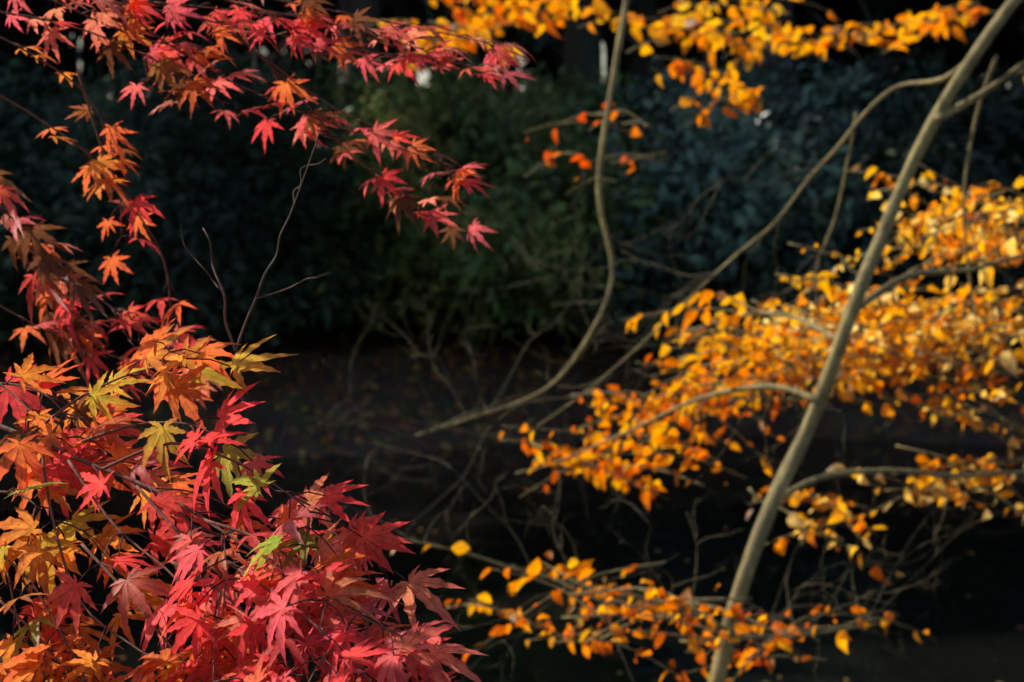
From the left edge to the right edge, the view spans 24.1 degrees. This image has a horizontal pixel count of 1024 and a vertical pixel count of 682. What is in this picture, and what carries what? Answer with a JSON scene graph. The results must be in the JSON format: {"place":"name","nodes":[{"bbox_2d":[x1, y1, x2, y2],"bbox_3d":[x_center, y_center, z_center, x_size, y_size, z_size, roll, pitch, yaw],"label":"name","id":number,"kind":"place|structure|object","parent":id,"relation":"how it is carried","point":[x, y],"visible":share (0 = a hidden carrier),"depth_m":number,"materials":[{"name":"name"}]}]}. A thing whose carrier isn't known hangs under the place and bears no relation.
{"place":"outdoors","nodes":[
{"label":"outdoors","id":0,"kind":"place"},
{"bbox_2d":[0,435,1023,681],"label":"pond water","id":1,"kind":"structure","parent":0,"point":[974,641],"depth_m":11.99,"materials":[{"name":"black liquid"}]},
{"bbox_2d":[0,110,1023,457],"bbox_3d":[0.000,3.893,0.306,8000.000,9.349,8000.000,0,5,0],"label":"ground","id":2,"kind":"structure","parent":0,"point":[264,416],"depth_m":16.69,"materials":[{"name":"brown soil"}]},
{"bbox_2d":[0,0,506,681],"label":"maple branches","id":3,"kind":"object","parent":2,"relation":"on","point":[140,486],"visible":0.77,"depth_m":1.93,"materials":[{"name":"brown plant"}]},
{"bbox_2d":[0,0,536,681],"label":"maple leaves","id":4,"kind":"object","parent":3,"relation":"attached to","point":[240,636],"visible":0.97,"depth_m":1.92,"materials":[{"name":"red plant"}]},
{"bbox_2d":[0,0,1023,369],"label":"forest trunks","id":5,"kind":"object","parent":2,"relation":"on","point":[582,50],"visible":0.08,"depth_m":25.48,"materials":[{"name":"brown plant"}]},
{"bbox_2d":[380,0,471,15],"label":"forest cedar foliage","id":6,"kind":"object","parent":5,"relation":"attached to","point":[445,8],"depth_m":26.02,"materials":[{"name":"green plant"}]},
{"bbox_2d":[0,0,1023,360],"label":"forest evergreen foliage","id":7,"kind":"object","parent":5,"relation":"attached to","point":[340,230],"visible":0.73,"depth_m":16.38,"materials":[{"name":"green plant"}]},
{"bbox_2d":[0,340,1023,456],"bbox_3d":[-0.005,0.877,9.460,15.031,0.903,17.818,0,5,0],"label":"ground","id":8,"kind":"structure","parent":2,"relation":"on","point":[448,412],"depth_m":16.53,"materials":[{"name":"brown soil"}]},
{"bbox_2d":[264,0,1023,681],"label":"tree branches","id":9,"kind":"object","parent":8,"relation":"on","point":[778,490],"visible":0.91,"depth_m":5.28,"materials":[{"name":"brown plant"}]},
{"bbox_2d":[326,0,1023,681],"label":"yellow leaves","id":10,"kind":"object","parent":9,"relation":"attached to","point":[744,100],"visible":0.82,"depth_m":5.65,"materials":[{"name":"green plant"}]},
{"bbox_2d":[71,34,1008,110],"label":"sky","id":11,"kind":"structure","parent":0,"point":[422,78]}
]}

